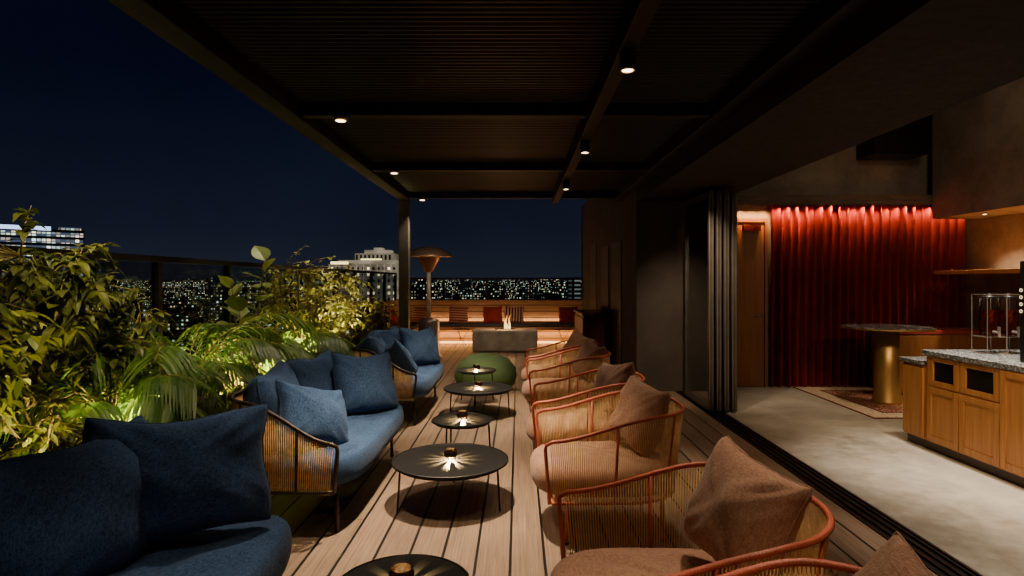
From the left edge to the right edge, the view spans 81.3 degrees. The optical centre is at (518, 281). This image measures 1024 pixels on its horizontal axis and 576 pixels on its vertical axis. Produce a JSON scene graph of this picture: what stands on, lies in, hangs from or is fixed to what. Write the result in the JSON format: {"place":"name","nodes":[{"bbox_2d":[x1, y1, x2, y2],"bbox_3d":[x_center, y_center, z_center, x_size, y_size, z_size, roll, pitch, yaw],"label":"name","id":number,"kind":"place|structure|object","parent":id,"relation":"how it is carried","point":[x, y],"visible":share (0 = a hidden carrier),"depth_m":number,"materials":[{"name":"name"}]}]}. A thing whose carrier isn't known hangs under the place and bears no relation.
{"place":"outdoors","nodes":[
{"label":"outdoors","id":0,"kind":"place"},
{"bbox_2d":[106,280,126,297],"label":"distant building","id":1,"kind":"structure","parent":0,"point":[117,283],"depth_m":1255.74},
{"bbox_2d":[99,316,144,405],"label":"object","id":2,"kind":"structure","parent":0,"point":[132,323],"depth_m":260.92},
{"bbox_2d":[137,298,207,320],"bbox_3d":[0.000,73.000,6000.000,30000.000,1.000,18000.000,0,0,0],"label":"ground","id":3,"kind":"structure","parent":0,"point":[204,303],"depth_m":1886.66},
{"bbox_2d":[0,224,83,444],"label":"office tower","id":4,"kind":"structure","parent":3,"relation":"on","point":[59,238],"depth_m":262.61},
{"bbox_2d":[145,288,165,308],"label":"distant building","id":5,"kind":"structure","parent":3,"relation":"on","point":[148,293],"depth_m":878.14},
{"bbox_2d":[143,303,197,337],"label":"distant building","id":6,"kind":"structure","parent":3,"relation":"on","point":[168,308],"depth_m":300.36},
{"bbox_2d":[163,307,204,355],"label":"distant building","id":7,"kind":"structure","parent":3,"relation":"on","point":[183,318],"depth_m":282.27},
{"bbox_2d":[120,279,566,299],"bbox_3d":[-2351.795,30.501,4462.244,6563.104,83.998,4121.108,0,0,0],"label":"city","id":8,"kind":"object","parent":3,"relation":"on","point":[174,287],"visible":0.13,"depth_m":2688.68},
{"bbox_2d":[329,248,398,323],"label":"hotel tower","id":9,"kind":"structure","parent":3,"relation":"on","point":[380,259],"depth_m":300.00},
{"bbox_2d":[472,284,490,298],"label":"distant building","id":10,"kind":"structure","parent":3,"relation":"on","point":[479,292],"depth_m":698.80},
{"bbox_2d":[484,283,509,298],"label":"distant building","id":11,"kind":"structure","parent":3,"relation":"on","point":[498,291],"depth_m":700.47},
{"bbox_2d":[522,284,537,298],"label":"tower","id":12,"kind":"structure","parent":3,"relation":"on","point":[525,292],"depth_m":700.00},
{"bbox_3d":[3.105,37.055,6.450,12.590,70.890,17.800,0,0,0],"label":"building base","id":13,"kind":"object","parent":3,"relation":"on","visible":0},
{"bbox_2d":[271,344,936,575],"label":"deck","id":14,"kind":"structure","parent":13,"relation":"on","point":[469,527],"depth_m":3.89,"materials":[{"name":"wood"}]},
{"bbox_2d":[0,415,291,575],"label":"rope sofa","id":15,"kind":"object","parent":14,"relation":"on","point":[73,511],"visible":0.73,"depth_m":2.08,"materials":[{"name":"blue fabric"}]},
{"bbox_2d":[82,404,271,541],"bbox_3d":[-1.353,0.760,2.399,0.671,0.494,0.242,1,-21,-33],"label":"throw pillow","id":16,"kind":"object","parent":15,"relation":"on","point":[203,473],"visible":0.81,"depth_m":2.34,"materials":[{"name":"blue fabric"}]},
{"bbox_2d":[0,335,365,459],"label":"planter ledge","id":17,"kind":"object","parent":14,"relation":"on","point":[202,406],"depth_m":5.26,"materials":[{"name":"soil"}]},
{"bbox_2d":[0,283,69,450],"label":"leafy shrub","id":18,"kind":"object","parent":17,"relation":"on","point":[11,390],"visible":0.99,"depth_m":2.93,"materials":[{"name":"green plant"}]},
{"bbox_2d":[0,387,103,459],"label":"leafy shrub","id":19,"kind":"object","parent":17,"relation":"on","point":[64,432],"visible":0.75,"depth_m":3.12,"materials":[{"name":"green plant"}]},
{"bbox_2d":[0,205,124,454],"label":"leafy shrub","id":20,"kind":"object","parent":17,"relation":"on","point":[70,289],"visible":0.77,"depth_m":3.27,"materials":[{"name":"green plant"}]},
{"bbox_2d":[48,269,175,401],"bbox_3d":[-2.719,0.530,3.943,0.826,1.224,0.786,0,0,-30],"label":"leafy shrub","id":21,"kind":"object","parent":17,"relation":"in","point":[124,311],"visible":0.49,"depth_m":3.87,"materials":[{"name":"green plant"}]},
{"bbox_2d":[0,355,231,456],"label":"palm","id":22,"kind":"object","parent":17,"relation":"in","point":[153,406],"visible":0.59,"depth_m":3.51,"materials":[{"name":"plant"}]},
{"bbox_2d":[50,312,326,419],"bbox_3d":[-2.566,0.697,4.567,2.016,0.889,2.054,0,0,26],"label":"palm","id":23,"kind":"object","parent":17,"relation":"in","point":[173,360],"visible":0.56,"depth_m":4.36,"materials":[{"name":"plant"}]},
{"bbox_2d":[0,245,396,453],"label":"side fence","id":24,"kind":"object","parent":17,"relation":"on","point":[157,281],"visible":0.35,"depth_m":5.27,"materials":[{"name":"black metal"}]},
{"bbox_2d":[204,342,262,411],"bbox_3d":[-2.439,0.821,5.053,0.623,0.650,0.667,0,0,0],"label":"leafy shrub","id":25,"kind":"object","parent":17,"relation":"on","point":[229,406],"visible":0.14,"depth_m":4.99,"materials":[{"name":"green plant"}]},
{"bbox_2d":[216,246,276,387],"bbox_3d":[-2.481,0.402,5.439,0.540,1.478,0.574,0,0,-20],"label":"fiddle leaf fig","id":26,"kind":"object","parent":17,"relation":"on","point":[237,306],"visible":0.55,"depth_m":5.49,"materials":[{"name":"green plant"}]},
{"bbox_2d":[222,313,301,374],"bbox_3d":[-2.564,0.733,5.994,0.771,0.822,0.774,0,0,0],"label":"leafy shrub","id":27,"kind":"object","parent":17,"relation":"in","point":[272,328],"visible":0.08,"depth_m":5.96,"materials":[{"name":"green plant"}]},
{"bbox_2d":[196,323,355,375],"bbox_3d":[-2.443,0.787,6.351,1.757,0.709,1.670,0,0,0],"label":"palm","id":28,"kind":"object","parent":17,"relation":"in","point":[336,343],"visible":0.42,"depth_m":6.13,"materials":[{"name":"plant"}]},
{"bbox_2d":[241,246,355,358],"bbox_3d":[-2.614,0.347,7.203,1.236,1.591,1.157,0,0,0],"label":"leafy shrub","id":29,"kind":"object","parent":17,"relation":"on","point":[302,309],"visible":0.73,"depth_m":7.08,"materials":[{"name":"green plant"}]},
{"bbox_2d":[286,263,373,340],"bbox_3d":[-2.643,0.440,8.428,1.047,1.404,1.123,0,0,-41],"label":"leafy shrub","id":30,"kind":"object","parent":17,"relation":"in","point":[336,310],"visible":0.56,"depth_m":8.36,"materials":[{"name":"green plant"}]},
{"bbox_2d":[324,287,397,344],"bbox_3d":[-2.561,0.574,9.657,1.135,1.140,1.133,0,0,-37],"label":"leafy shrub","id":31,"kind":"object","parent":17,"relation":"in","point":[364,325],"visible":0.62,"depth_m":9.49,"materials":[{"name":"green plant"}]},
{"bbox_2d":[356,306,398,337],"bbox_3d":[-2.608,0.797,10.784,0.817,0.695,0.964,0,0,0],"label":"leafy shrub","id":32,"kind":"object","parent":17,"relation":"on","point":[385,325],"visible":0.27,"depth_m":10.72,"materials":[{"name":"green plant"}]},
{"bbox_2d":[229,349,403,532],"bbox_3d":[-1.367,1.031,4.338,0.854,0.938,1.822,0,0,0],"label":"rope sofa","id":33,"kind":"object","parent":14,"relation":"on","point":[297,466],"visible":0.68,"depth_m":3.58,"materials":[{"name":"blue fabric"}]},
{"bbox_2d":[275,379,348,444],"bbox_3d":[-1.308,0.848,3.779,0.218,0.414,0.515,-32,-32,25],"label":"throw pillow","id":34,"kind":"object","parent":33,"relation":"on","point":[320,414],"visible":0.76,"depth_m":3.69,"materials":[{"name":"blue fabric"}]},
{"bbox_2d":[331,351,398,413],"bbox_3d":[-1.211,0.795,4.760,0.218,0.491,0.573,-24,-19,35],"label":"throw pillow","id":35,"kind":"object","parent":33,"relation":"on","point":[364,384],"visible":0.9,"depth_m":4.64,"materials":[{"name":"blue fabric"}]},
{"bbox_2d":[351,326,443,425],"bbox_3d":[-1.367,1.031,6.997,0.854,0.938,1.822,0,0,0],"label":"rope sofa","id":36,"kind":"object","parent":14,"relation":"on","point":[423,380],"visible":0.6,"depth_m":6.27,"materials":[{"name":"blue fabric"}]},
{"bbox_2d":[385,340,417,375],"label":"throw pillow","id":37,"kind":"object","parent":36,"relation":"on","point":[400,354],"visible":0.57,"depth_m":6.25,"materials":[{"name":"blue fabric"}]},
{"bbox_2d":[399,326,439,364],"bbox_3d":[-1.230,0.800,7.422,0.230,0.494,0.573,-24,-17,35],"label":"throw pillow","id":38,"kind":"object","parent":36,"relation":"on","point":[421,346],"visible":0.81,"depth_m":7.32,"materials":[{"name":"blue fabric"}]},
{"bbox_2d":[342,554,468,575],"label":"round coffee table","id":39,"kind":"object","parent":14,"relation":"on","point":[426,565],"visible":0.98,"depth_m":2.30,"materials":[{"name":"black metal"}]},
{"bbox_2d":[389,563,413,575],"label":"candle lantern","id":40,"kind":"object","parent":39,"relation":"on","point":[402,569],"visible":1,"depth_m":2.17,"materials":[{"name":"gold glass"}]},
{"bbox_2d":[410,247,451,358],"bbox_3d":[-1.740,0.410,11.600,0.910,2.180,0.910,0,0,0],"label":"patio heater","id":41,"kind":"object","parent":14,"relation":"on","point":[428,258],"visible":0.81,"depth_m":11.46,"materials":[{"name":"metal"}]},
{"bbox_2d":[391,443,508,513],"bbox_3d":[-0.460,1.351,4.060,0.790,0.294,0.790,0,0,-33],"label":"round coffee table","id":42,"kind":"object","parent":14,"relation":"on","point":[432,463],"visible":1,"depth_m":3.96,"materials":[{"name":"black metal"}]},
{"bbox_2d":[444,448,456,459],"bbox_3d":[-0.460,1.176,4.060,0.090,0.066,0.090,0,0,-11],"label":"candle lantern","id":43,"kind":"object","parent":42,"relation":"on","point":[449,453],"visible":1,"depth_m":4.03,"materials":[{"name":"black glass"}]},
{"bbox_2d":[432,412,492,446],"bbox_3d":[-0.450,1.301,4.800,0.490,0.393,0.490,0,0,-11],"label":"round coffee table","id":44,"kind":"object","parent":14,"relation":"on","point":[451,421],"visible":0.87,"depth_m":4.75,"materials":[{"name":"black metal"}]},
{"bbox_2d":[362,299,582,343],"bbox_3d":[-0.750,0.970,13.475,4.700,1.060,3.250,0,0,0],"label":"corner bench","id":45,"kind":"object","parent":14,"relation":"on","point":[541,316],"visible":0.41,"depth_m":14.75,"materials":[{"name":"wood"}]},
{"bbox_2d":[411,306,431,322],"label":"throw pillow","id":46,"kind":"object","parent":45,"relation":"on","point":[418,313],"visible":0.69,"depth_m":14.44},
{"bbox_2d":[448,306,468,322],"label":"throw pillow","id":47,"kind":"object","parent":45,"relation":"on","point":[458,314],"visible":0.99,"depth_m":14.44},
{"bbox_2d":[483,306,502,322],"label":"throw pillow","id":48,"kind":"object","parent":45,"relation":"on","point":[492,314],"visible":1,"depth_m":14.44,"materials":[{"name":"red fabric"}]},
{"bbox_2d":[410,278,576,298],"bbox_3d":[-0.765,0.240,15.200,4.530,0.680,0.070,0,0,0],"label":"back fence","id":49,"kind":"object","parent":45,"relation":"attached to","point":[443,285],"visible":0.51,"depth_m":15.16,"materials":[{"name":"black metal"}]},
{"bbox_2d":[504,306,523,322],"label":"throw pillow","id":50,"kind":"object","parent":45,"relation":"on","point":[515,315],"visible":0.92,"depth_m":14.40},
{"bbox_2d":[558,306,577,322],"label":"throw pillow","id":51,"kind":"object","parent":45,"relation":"on","point":[566,314],"visible":0.81,"depth_m":14.44,"materials":[{"name":"red fabric"}]},
{"bbox_2d":[457,367,495,405],"bbox_3d":[-0.520,1.296,7.420,0.490,0.403,0.490,0,0,-29],"label":"round coffee table","id":52,"kind":"object","parent":14,"relation":"on","point":[472,371],"visible":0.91,"depth_m":7.37,"materials":[{"name":"black metal"}]},
{"bbox_2d":[443,381,512,415],"bbox_3d":[-0.455,1.351,6.800,0.790,0.294,0.790,0,0,-39],"label":"round coffee table","id":53,"kind":"object","parent":14,"relation":"on","point":[485,389],"visible":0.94,"depth_m":6.68,"materials":[{"name":"black metal"}]},
{"bbox_2d":[454,353,516,385],"bbox_3d":[-0.450,1.244,8.250,0.870,0.512,0.870,0,0,0],"label":"pouf","id":54,"kind":"object","parent":14,"relation":"on","point":[505,371],"visible":0.66,"depth_m":7.98,"materials":[{"name":"green fabric"}]},
{"bbox_2d":[107,0,878,328],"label":"pergola","id":55,"kind":"object","parent":14,"relation":"on","point":[475,98],"visible":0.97,"depth_m":3.88,"materials":[{"name":"paint"}]},
{"bbox_2d":[580,140,589,153],"bbox_3d":[0.570,-1.147,5.080,0.080,0.105,0.080,0,0,0],"label":"cylinder downlight","id":56,"kind":"object","parent":55,"relation":"attached to","point":[584,146],"visible":1,"depth_m":5.05,"materials":[{"name":"black metal"}]},
{"bbox_2d":[620,48,635,73],"bbox_3d":[0.570,-1.147,3.100,0.080,0.105,0.080,0,0,0],"label":"cylinder downlight","id":57,"kind":"object","parent":55,"relation":"attached to","point":[627,60],"visible":1,"depth_m":3.07,"materials":[{"name":"black metal"}]},
{"bbox_2d":[472,317,537,351],"bbox_3d":[-0.280,1.102,12.900,1.380,0.757,0.700,0,0,0],"label":"fire table","id":58,"kind":"object","parent":14,"relation":"on","point":[506,338],"visible":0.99,"depth_m":12.55,"materials":[{"name":"concrete"}]},
{"bbox_2d":[521,340,597,381],"bbox_3d":[0.510,1.124,7.421,0.941,0.753,0.842,0,0,2],"label":"rope armchair","id":59,"kind":"object","parent":14,"relation":"on","point":[542,365],"visible":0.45,"depth_m":7.17,"materials":[{"name":"fabric"}]},
{"bbox_2d":[562,328,595,363],"bbox_3d":[0.766,0.845,7.463,0.263,0.424,0.428,21,6,-31],"label":"throw pillow","id":60,"kind":"object","parent":59,"relation":"on","point":[576,337],"visible":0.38,"depth_m":7.44,"materials":[{"name":"beige fabric"}]},
{"bbox_2d":[522,348,610,408],"bbox_3d":[0.510,1.124,6.359,0.941,0.753,0.842,0,0,-1],"label":"rope armchair","id":61,"kind":"object","parent":14,"relation":"on","point":[530,382],"visible":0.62,"depth_m":6.03,"materials":[{"name":"fabric"}]},
{"bbox_2d":[572,338,606,382],"bbox_3d":[0.790,0.856,6.427,0.263,0.423,0.426,20,2,-20],"label":"throw pillow","id":62,"kind":"object","parent":61,"relation":"on","point":[589,347],"visible":0.6,"depth_m":6.33,"materials":[{"name":"brown fabric"}]},
{"bbox_2d":[526,369,644,448],"bbox_3d":[0.530,1.124,4.781,0.941,0.753,0.842,0,0,2],"label":"rope armchair","id":63,"kind":"object","parent":14,"relation":"on","point":[531,428],"visible":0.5,"depth_m":4.47,"materials":[{"name":"fabric"}]},
{"bbox_2d":[589,361,635,410],"bbox_3d":[0.783,0.856,4.845,0.251,0.426,0.426,20,-15,-20],"label":"throw pillow","id":64,"kind":"object","parent":63,"relation":"on","point":[608,374],"visible":0.49,"depth_m":4.74,"materials":[{"name":"brown fabric"}]},
{"bbox_2d":[574,309,610,363],"bbox_3d":[1.357,1.025,11.100,0.495,0.950,1.560,0,0,0],"label":"sideboard","id":65,"kind":"object","parent":14,"relation":"on","point":[594,324],"visible":0.56,"depth_m":10.35,"materials":[{"name":"brown wood"}]},
{"bbox_2d":[530,391,685,544],"bbox_3d":[0.545,1.124,3.719,0.941,0.753,0.842,0,0,-2],"label":"rope armchair","id":66,"kind":"object","parent":14,"relation":"on","point":[559,466],"visible":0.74,"depth_m":3.40,"materials":[{"name":"fabric"}]},
{"bbox_2d":[608,374,670,456],"bbox_3d":[0.777,0.845,3.803,0.265,0.422,0.426,20,0,-23],"label":"throw pillow","id":67,"kind":"object","parent":66,"relation":"on","point":[639,399],"visible":0.79,"depth_m":3.66,"materials":[{"name":"beige fabric"}]},
{"bbox_2d":[581,190,685,390],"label":"service wall","id":68,"kind":"structure","parent":14,"relation":"on","point":[632,265],"depth_m":8.15,"materials":[{"name":"paint"}]},
{"bbox_2d":[591,243,595,308],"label":"door","id":69,"kind":"structure","parent":68,"relation":"in","point":[593,247],"depth_m":12.70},
{"bbox_2d":[601,245,608,312],"bbox_3d":[1.611,0.415,11.050,0.012,2.130,0.900,0,0,0],"label":"door","id":70,"kind":"structure","parent":68,"relation":"in","point":[604,250],"depth_m":10.95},
{"bbox_2d":[611,240,621,364],"bbox_3d":[1.611,0.415,9.775,0.012,2.130,0.950,0,0,0],"label":"door","id":71,"kind":"structure","parent":68,"relation":"in","point":[616,248],"depth_m":9.72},
{"bbox_2d":[636,0,1023,200],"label":"lintel beam","id":72,"kind":"structure","parent":68,"relation":"attached to","point":[879,67],"depth_m":3.45,"materials":[{"name":"paint"}]},
{"bbox_2d":[550,461,834,575],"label":"rope armchair","id":73,"kind":"object","parent":14,"relation":"on","point":[649,560],"visible":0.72,"depth_m":2.30,"materials":[{"name":"fabric"}]},
{"bbox_2d":[684,434,813,575],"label":"throw pillow","id":74,"kind":"object","parent":73,"relation":"on","point":[741,502],"visible":0.92,"depth_m":2.00,"materials":[{"name":"beige fabric"}]},
{"bbox_2d":[718,558,862,575],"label":"rope armchair","id":75,"kind":"object","parent":14,"relation":"on","point":[793,563],"visible":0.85,"depth_m":1.62,"materials":[{"name":"orange metal"}]},
{"bbox_2d":[852,530,932,575],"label":"throw pillow","id":76,"kind":"object","parent":75,"relation":"on","point":[895,554],"visible":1,"depth_m":1.36,"materials":[{"name":"beige fabric"}]},
{"bbox_2d":[675,391,982,575],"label":"door track","id":77,"kind":"object","parent":13,"relation":"on","point":[937,561],"depth_m":4.04,"materials":[{"name":"metal"}]},
{"bbox_2d":[684,190,713,411],"bbox_3d":[2.200,0.220,7.277,0.060,2.520,1.005,0,0,0],"label":"folding glass door","id":78,"kind":"structure","parent":77,"relation":"on","point":[699,299],"depth_m":7.21,"materials":[{"name":"paint"}]},
{"bbox_2d":[714,190,721,411],"bbox_3d":[2.288,0.220,7.277,0.060,2.520,1.005,0,0,0],"label":"folding glass door","id":79,"kind":"structure","parent":77,"relation":"on","point":[717,300],"depth_m":6.78,"materials":[{"name":"paint"}]},
{"bbox_2d":[722,190,728,411],"bbox_3d":[2.376,0.220,7.277,0.060,2.520,1.005,0,0,0],"label":"folding glass door","id":80,"kind":"structure","parent":77,"relation":"on","point":[725,300],"depth_m":6.78,"materials":[{"name":"paint"}]},
{"bbox_2d":[729,190,736,411],"bbox_3d":[2.464,0.220,7.277,0.060,2.520,1.005,0,0,0],"label":"folding glass door","id":81,"kind":"structure","parent":77,"relation":"on","point":[732,300],"depth_m":6.78,"materials":[{"name":"paint"}]},
{"bbox_2d":[682,386,1023,575],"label":"indoor floor","id":82,"kind":"structure","parent":13,"relation":"on","point":[972,517],"depth_m":4.60,"materials":[{"name":"concrete"}]},
{"bbox_2d":[793,387,902,418],"bbox_3d":[5.080,1.491,7.460,2.400,0.008,1.920,0,0,0],"label":"patterned rug","id":83,"kind":"object","parent":82,"relation":"on","point":[857,399],"visible":0.42,"depth_m":7.45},
{"bbox_2d":[840,323,936,404],"bbox_3d":[4.550,1.018,7.350,1.010,0.935,1.010,0,0,0],"label":"brass pedestal table","id":84,"kind":"object","parent":83,"relation":"on","point":[887,385],"visible":1,"depth_m":7.23,"materials":[{"name":"metal"}]},
{"bbox_2d":[872,328,1005,394],"bbox_3d":[5.625,1.063,8.000,1.490,0.846,0.540,0,0,0],"label":"side cabinet","id":85,"kind":"object","parent":82,"relation":"on","point":[914,343],"visible":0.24,"depth_m":7.73,"materials":[{"name":"brown wood"}]},
{"bbox_2d":[899,349,1023,486],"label":"bar counter","id":86,"kind":"object","parent":82,"relation":"on","point":[965,406],"visible":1,"depth_m":4.84,"materials":[{"name":"brown wood"}]},
{"bbox_2d":[927,386,960,450],"bbox_3d":[3.646,1.163,5.110,0.024,0.475,0.368,0,0,0],"label":"cabinet door","id":87,"kind":"structure","parent":86,"relation":"in","point":[942,404],"depth_m":5.10,"materials":[{"name":"brown wood"}]},
{"bbox_2d":[959,394,999,466],"bbox_3d":[3.646,1.163,4.710,0.024,0.475,0.408,0,0,0],"label":"cabinet door","id":88,"kind":"structure","parent":86,"relation":"in","point":[979,419],"depth_m":4.69,"materials":[{"name":"brown wood"}]},
{"bbox_2d":[971,293,1007,354],"bbox_3d":[3.991,0.354,5.021,0.169,0.510,0.233,0,0,0],"label":"drink dispenser","id":89,"kind":"object","parent":86,"relation":"on","point":[988,322],"visible":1,"depth_m":5.00,"materials":[{"name":"clear glass"}]},
{"bbox_2d":[990,293,1019,354],"bbox_3d":[4.152,0.354,5.021,0.169,0.510,0.233,0,0,0],"label":"drink dispenser","id":90,"kind":"object","parent":86,"relation":"on","point":[1013,324],"visible":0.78,"depth_m":4.99,"materials":[{"name":"clear glass"}]},
{"bbox_2d":[1000,370,1023,475],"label":"cabinet door","id":91,"kind":"structure","parent":86,"relation":"in","point":[1011,383],"depth_m":4.39,"materials":[{"name":"brown wood"}]},
{"bbox_2d":[1019,261,1023,361],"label":"coffee machine","id":92,"kind":"object","parent":86,"relation":"on","point":[1021,297],"visible":1,"depth_m":4.49,"materials":[{"name":"black metal"}]},
{"bbox_2d":[965,213,1023,348],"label":"side wall","id":93,"kind":"structure","parent":82,"relation":"on","point":[996,242],"depth_m":8.02,"materials":[{"name":"concrete"}]},
{"bbox_2d":[934,269,1019,273],"bbox_3d":[6.072,-0.125,6.425,0.645,0.050,3.650,0,0,0],"label":"wall shelf","id":94,"kind":"object","parent":93,"relation":"attached to","point":[999,271],"depth_m":7.38,"materials":[{"name":"brown wood"}]},
{"bbox_2d":[932,77,1023,218],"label":"concrete bulkhead","id":95,"kind":"object","parent":93,"relation":"attached to","point":[977,156],"visible":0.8,"depth_m":7.43,"materials":[{"name":"concrete"}]},
{"bbox_2d":[179,288,191,304],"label":"distant building","id":96,"kind":"structure","parent":0,"point":[185,293],"depth_m":1479.37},
{"bbox_2d":[208,274,222,320],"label":"tower","id":97,"kind":"structure","parent":0,"point":[215,285],"depth_m":700.00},
{"bbox_2d":[197,318,249,360],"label":"distant building","id":98,"kind":"structure","parent":0,"point":[215,321],"depth_m":260.41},
{"bbox_2d":[216,293,244,318],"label":"distant building","id":99,"kind":"structure","parent":0,"point":[219,302],"depth_m":499.16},
{"bbox_2d":[239,285,255,296],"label":"distant building","id":100,"kind":"structure","parent":0,"point":[248,289],"depth_m":810.98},
{"bbox_2d":[0,0,587,282],"label":"sky","id":101,"kind":"structure","parent":0,"point":[114,133],"materials":[{"name":"blue"}]},
{"bbox_2d":[410,280,439,298],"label":"distant building","id":102,"kind":"structure","parent":0,"point":[418,290],"depth_m":528.52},
{"bbox_2d":[440,289,457,298],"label":"distant building","id":103,"kind":"structure","parent":0,"point":[448,294],"depth_m":684.12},
{"bbox_2d":[452,291,472,298],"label":"distant building","id":104,"kind":"structure","parent":0,"point":[461,295],"depth_m":608.83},
{"bbox_2d":[456,280,471,293],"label":"tower","id":105,"kind":"structure","parent":0,"point":[463,285],"depth_m":700.00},
{"bbox_2d":[534,290,562,298],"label":"distant building","id":106,"kind":"structure","parent":0,"point":[547,294],"depth_m":543.13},
{"bbox_2d":[550,282,566,293],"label":"distant building","id":107,"kind":"structure","parent":0,"point":[559,288],"depth_m":638.44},
{"bbox_2d":[567,277,580,298],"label":"slab tower","id":108,"kind":"structure","parent":0,"point":[577,288],"depth_m":420.00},
{"bbox_2d":[737,114,931,385],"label":"back wall","id":109,"kind":"structure","parent":0,"point":[845,172],"depth_m":8.56,"materials":[{"name":"concrete"}]},
{"bbox_2d":[737,218,767,386],"bbox_3d":[3.280,0.297,8.440,0.540,2.395,0.220,0,0,0],"label":"door frame","id":110,"kind":"structure","parent":109,"relation":"attached to","point":[752,301],"depth_m":8.48,"materials":[{"name":"brown wood"}]},
{"bbox_2d":[738,223,763,385],"bbox_3d":[3.310,0.325,8.505,0.380,2.330,0.050,0,0,0],"label":"door leaf","id":111,"kind":"structure","parent":110,"relation":"in","point":[750,243],"depth_m":8.48,"materials":[{"name":"brown wood"}]},
{"bbox_2d":[737,195,931,204],"bbox_3d":[4.680,-1.143,8.425,3.420,0.135,0.250,0,0,0],"label":"curtain pelmet","id":112,"kind":"object","parent":109,"relation":"attached to","point":[834,199],"visible":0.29,"depth_m":8.30,"materials":[{"name":"paint"}]},
{"bbox_2d":[771,205,965,386],"bbox_3d":[4.980,0.205,8.478,2.812,2.570,0.134,0,0,0],"label":"curtain","id":113,"kind":"object","parent":112,"relation":"hanging from","point":[834,268],"visible":0.82,"depth_m":8.46,"materials":[{"name":"fabric"}]},
{"bbox_2d":[857,116,928,159],"bbox_3d":[5.225,-2.070,8.330,0.750,0.660,0.420,0,0,0],"label":"air duct","id":114,"kind":"object","parent":109,"relation":"attached to","point":[909,141],"visible":0.57,"depth_m":8.12,"materials":[{"name":"black metal"}]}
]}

